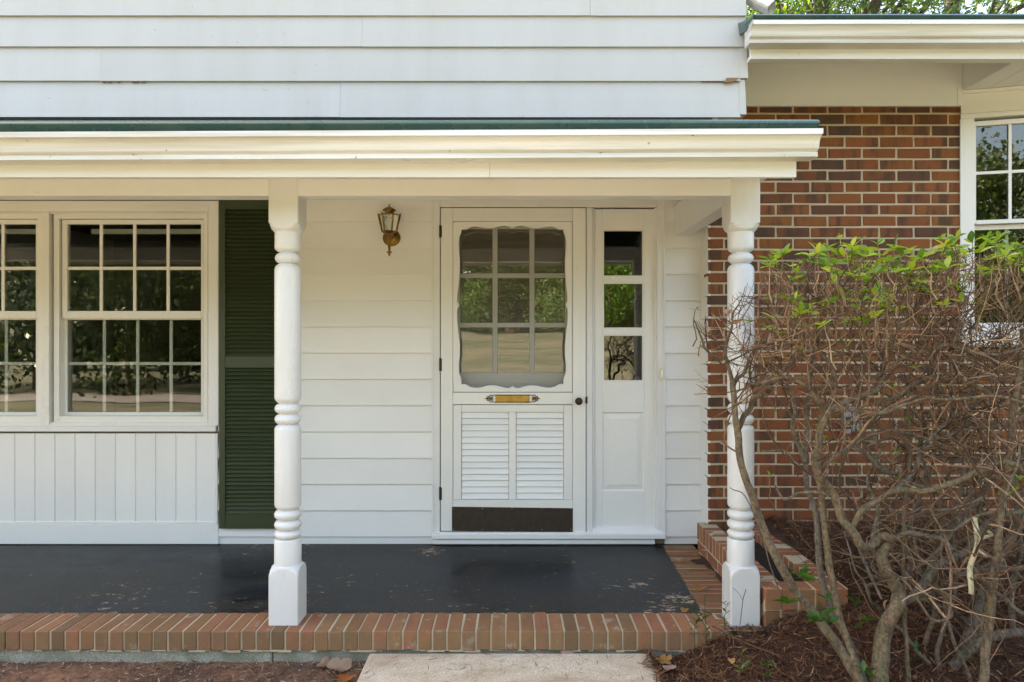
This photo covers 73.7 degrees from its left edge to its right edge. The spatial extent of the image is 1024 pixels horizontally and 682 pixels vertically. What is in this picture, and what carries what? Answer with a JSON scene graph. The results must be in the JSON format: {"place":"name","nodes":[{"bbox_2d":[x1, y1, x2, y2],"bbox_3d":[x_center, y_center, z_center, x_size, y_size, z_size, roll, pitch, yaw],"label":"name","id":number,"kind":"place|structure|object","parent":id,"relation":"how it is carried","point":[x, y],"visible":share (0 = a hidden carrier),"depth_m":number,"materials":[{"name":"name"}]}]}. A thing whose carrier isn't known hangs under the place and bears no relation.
{"place":"outdoors","nodes":[
{"label":"outdoors","id":0,"kind":"place"},
{"bbox_2d":[71,225,641,411],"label":"room wall","id":1,"kind":"structure","parent":0,"point":[622,303],"depth_m":8.40,"materials":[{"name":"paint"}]},
{"bbox_2d":[357,654,661,681],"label":"walkway","id":2,"kind":"structure","parent":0,"point":[477,668],"depth_m":2.84,"materials":[{"name":"concrete"}]},
{"bbox_2d":[61,555,654,681],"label":"floor litter","id":3,"kind":"object","parent":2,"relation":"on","point":[484,653],"visible":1,"depth_m":2.88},
{"bbox_2d":[668,544,698,551],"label":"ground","id":4,"kind":"structure","parent":0,"point":[695,546],"depth_m":4.83,"materials":[{"name":"green soil"}]},
{"bbox_2d":[0,659,365,681],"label":"soil","id":5,"kind":"structure","parent":4,"relation":"on","point":[95,672],"depth_m":2.91,"materials":[{"name":"brown soil"}]},
{"bbox_2d":[316,656,328,666],"bbox_3d":[-0.820,1.385,2.941,0.041,0.032,0.069,0,0,18],"label":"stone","id":6,"kind":"object","parent":5,"relation":"on","point":[324,661],"visible":0.98,"depth_m":2.95,"materials":[{"name":"beige stone"}]},
{"bbox_2d":[327,657,351,671],"bbox_3d":[-0.740,1.381,2.896,0.103,0.044,0.090,0,0,0],"label":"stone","id":7,"kind":"object","parent":5,"relation":"on","point":[338,664],"visible":1,"depth_m":2.92,"materials":[{"name":"beige stone"}]},
{"bbox_2d":[338,674,354,681],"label":"fallen leaf","id":8,"kind":"object","parent":5,"relation":"on","point":[345,677],"visible":1,"depth_m":2.84,"materials":[{"name":"orange plant"}]},
{"bbox_2d":[0,544,763,662],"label":"porch floor","id":9,"kind":"structure","parent":4,"relation":"on","point":[165,603],"depth_m":3.33,"materials":[{"name":"black paint"}]},
{"bbox_2d":[269,178,306,625],"bbox_3d":[-1.020,0.272,3.107,0.132,1.993,0.132,0,0,0],"label":"porch post","id":10,"kind":"object","parent":9,"relation":"on","point":[288,569],"visible":0.99,"depth_m":3.06,"materials":[{"name":"paint"}]},
{"bbox_2d":[0,200,710,543],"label":"porch wall","id":11,"kind":"structure","parent":9,"relation":"on","point":[365,413],"depth_m":4.26,"materials":[{"name":"paint"}]},
{"bbox_2d":[0,201,218,431],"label":"twin window","id":12,"kind":"structure","parent":11,"relation":"attached to","point":[53,315],"depth_m":4.27,"materials":[{"name":"white paint"}]},
{"bbox_2d":[219,200,278,528],"bbox_3d":[-1.602,0.142,4.240,0.425,2.039,0.030,0,0,0],"label":"shutter","id":13,"kind":"object","parent":11,"relation":"attached to","point":[248,263],"visible":0.66,"depth_m":4.23,"materials":[{"name":"green paint"}]},
{"bbox_2d":[378,204,400,255],"bbox_3d":[-0.745,-0.673,4.172,0.141,0.320,0.180,0,0,0],"label":"wall lantern","id":14,"kind":"object","parent":11,"relation":"attached to","point":[389,221],"depth_m":4.13,"materials":[{"name":"gold metal"}]},
{"bbox_2d":[0,118,822,235],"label":"porch canopy","id":15,"kind":"object","parent":11,"relation":"attached to","point":[692,167],"visible":0.95,"depth_m":2.68,"materials":[{"name":"paint"}]},
{"bbox_2d":[432,200,665,543],"bbox_3d":[0.228,0.184,4.294,1.455,2.154,0.152,0,0,0],"label":"door frame","id":16,"kind":"object","parent":11,"relation":"attached to","point":[592,534],"visible":0.77,"depth_m":4.25,"materials":[{"name":"white paint"}]},
{"bbox_2d":[453,222,571,404],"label":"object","id":17,"kind":"structure","parent":16,"relation":"attached to","point":[510,379],"depth_m":4.35,"materials":[{"name":"paint"}]},
{"bbox_2d":[453,222,571,404],"bbox_3d":[0.010,0.186,4.365,0.910,2.043,0.040,0,0,0],"label":"door panel","id":18,"kind":"structure","parent":17,"relation":"in","point":[472,379],"depth_m":4.34,"materials":[{"name":"paint"}]},
{"bbox_2d":[439,208,587,531],"bbox_3d":[0.008,0.182,4.228,0.921,2.015,0.094,0,0,0],"label":"storm door","id":19,"kind":"structure","parent":16,"relation":"attached to","point":[517,468],"depth_m":4.24,"materials":[{"name":"paint"},{"name":"glass"}]},
{"bbox_2d":[594,208,653,526],"bbox_3d":[0.706,0.174,4.302,0.376,2.020,0.040,0,0,0],"label":"sidelight","id":20,"kind":"object","parent":16,"relation":"attached to","point":[623,453],"visible":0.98,"depth_m":4.28,"materials":[{"name":"paint"}]},
{"bbox_2d":[660,368,663,378],"bbox_3d":[0.929,0.202,4.234,0.021,0.072,0.014,0,0,0],"label":"doorbell","id":21,"kind":"object","parent":16,"relation":"attached to","point":[661,373],"visible":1,"depth_m":4.23,"materials":[{"name":"beige plastic"}]},
{"bbox_2d":[560,650,575,653],"bbox_3d":[0.246,1.351,2.987,0.072,0.022,0.036,0,0,-10],"label":"fallen leaf","id":22,"kind":"object","parent":9,"relation":"on","point":[566,651],"visible":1,"depth_m":2.98,"materials":[{"name":"plant"}]},
{"bbox_2d":[694,582,707,590],"bbox_3d":[0.964,1.251,3.486,0.072,0.036,0.045,0,0,0],"label":"fallen leaf","id":23,"kind":"object","parent":9,"relation":"on","point":[698,587],"visible":1,"depth_m":3.48,"materials":[{"name":"orange plant"}]},
{"bbox_2d":[721,178,760,626],"bbox_3d":[1.041,0.287,3.108,0.140,2.024,0.140,0,0,0],"label":"porch post","id":24,"kind":"object","parent":9,"relation":"on","point":[740,224],"visible":0.81,"depth_m":3.05,"materials":[{"name":"paint"}]},
{"bbox_2d":[746,0,883,17],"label":"tree","id":25,"kind":"object","parent":4,"relation":"on","point":[747,14],"visible":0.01,"depth_m":16.26,"materials":[{"name":"green plant"}]},
{"bbox_2d":[637,514,1023,681],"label":"mulch","id":26,"kind":"object","parent":4,"relation":"on","point":[663,677],"visible":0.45,"depth_m":2.86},
{"bbox_2d":[655,654,671,663],"bbox_3d":[0.649,1.358,2.917,0.078,0.023,0.056,0,0,-15],"label":"fallen leaf","id":27,"kind":"object","parent":26,"relation":"on","point":[663,658],"visible":0.98,"depth_m":2.92,"materials":[{"name":"plant"}]},
{"bbox_2d":[662,664,675,669],"bbox_3d":[0.661,1.368,2.864,0.061,0.006,0.035,0,0,-11],"label":"fallen leaf","id":28,"kind":"object","parent":26,"relation":"on","point":[671,666],"visible":0.97,"depth_m":2.86,"materials":[{"name":"plant"}]},
{"bbox_2d":[680,594,711,641],"bbox_3d":[0.782,1.195,2.937,0.172,0.205,0.046,0,0,-19],"label":"weed","id":29,"kind":"object","parent":26,"relation":"on","point":[705,616],"visible":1,"depth_m":2.94,"materials":[{"name":"green plant"}]},
{"bbox_2d":[720,601,729,627],"bbox_3d":[0.928,1.198,2.969,0.056,0.134,0.026,0,0,0],"label":"weed","id":30,"kind":"object","parent":26,"relation":"on","point":[723,614],"visible":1,"depth_m":2.97,"materials":[{"name":"green plant"}]},
{"bbox_2d":[733,588,745,623],"bbox_3d":[0.989,1.150,2.963,0.063,0.161,0.009,0,0,-13],"label":"bare sapling","id":31,"kind":"object","parent":26,"relation":"on","point":[742,605],"visible":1,"depth_m":2.96,"materials":[{"name":"grey plant"}]},
{"bbox_2d":[733,648,749,674],"bbox_3d":[0.895,1.244,2.649,0.083,0.094,0.031,0,0,-10],"label":"weed","id":32,"kind":"object","parent":26,"relation":"on","point":[743,665],"visible":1,"depth_m":2.66,"materials":[{"name":"green plant"}]},
{"bbox_2d":[712,625,779,655],"bbox_3d":[0.971,1.243,2.840,0.290,0.046,0.021,0,0,42],"label":"fallen stick","id":33,"kind":"object","parent":26,"relation":"on","point":[745,642],"visible":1,"depth_m":2.83,"materials":[{"name":"brown wood"}]},
{"bbox_2d":[761,659,776,678],"bbox_3d":[0.982,1.260,2.613,0.058,0.074,0.033,0,0,9],"label":"weed","id":34,"kind":"object","parent":26,"relation":"on","point":[767,664],"visible":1,"depth_m":2.62,"materials":[{"name":"green plant"}]},
{"bbox_2d":[697,522,847,625],"bbox_3d":[1.307,1.207,3.576,0.374,0.224,1.123,0,0,0],"label":"planter","id":35,"kind":"object","parent":26,"relation":"on","point":[712,544],"visible":0.48,"depth_m":3.31,"materials":[{"name":"red brick"}]},
{"bbox_2d":[692,229,1023,681],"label":"shrub","id":36,"kind":"object","parent":26,"relation":"on","point":[975,637],"visible":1,"depth_m":2.51,"materials":[{"name":"brown plant"}]},
{"bbox_2d":[704,107,1023,531],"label":"brick wall","id":37,"kind":"structure","parent":4,"relation":"on","point":[875,174],"depth_m":4.09,"materials":[{"name":"brown brick"}]},
{"bbox_2d":[841,404,858,433],"bbox_3d":[2.010,0.461,4.060,0.083,0.178,0.054,0,0,0],"label":"outlet box","id":38,"kind":"object","parent":37,"relation":"attached to","point":[850,426],"visible":0.3,"depth_m":4.04,"materials":[{"name":"grey plastic"}]},
{"bbox_2d":[738,14,1023,106],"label":"wing roof","id":39,"kind":"structure","parent":37,"relation":"on","point":[869,60],"depth_m":3.52,"materials":[{"name":"paint"}]},
{"bbox_2d":[746,0,774,13],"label":"downspout","id":40,"kind":"object","parent":39,"relation":"on","point":[764,6],"visible":0.91,"depth_m":3.58,"materials":[{"name":"metal"}]},
{"bbox_2d":[959,86,1023,346],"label":"bay window","id":41,"kind":"structure","parent":37,"relation":"attached to","point":[992,107],"depth_m":4.06,"materials":[{"name":"paint"}]},
{"bbox_2d":[746,0,1018,18],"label":"tree","id":42,"kind":"object","parent":4,"relation":"on","point":[819,6],"visible":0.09,"depth_m":12.10,"materials":[{"name":"green plant"}]},
{"bbox_2d":[782,0,1023,13],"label":"tree","id":43,"kind":"object","parent":4,"relation":"on","point":[997,5],"visible":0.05,"depth_m":14.43,"materials":[{"name":"green plant"}]},
{"bbox_2d":[750,0,1023,13],"label":"sky","id":44,"kind":"structure","parent":0,"point":[967,1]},
{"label":"room floor","id":45,"kind":"structure","parent":0,"visible":0},
{"bbox_2d":[0,0,747,411],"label":"wall","id":46,"kind":"structure","parent":45,"relation":"on","point":[372,58],"depth_m":3.59,"materials":[{"name":"white paint"}]}
]}

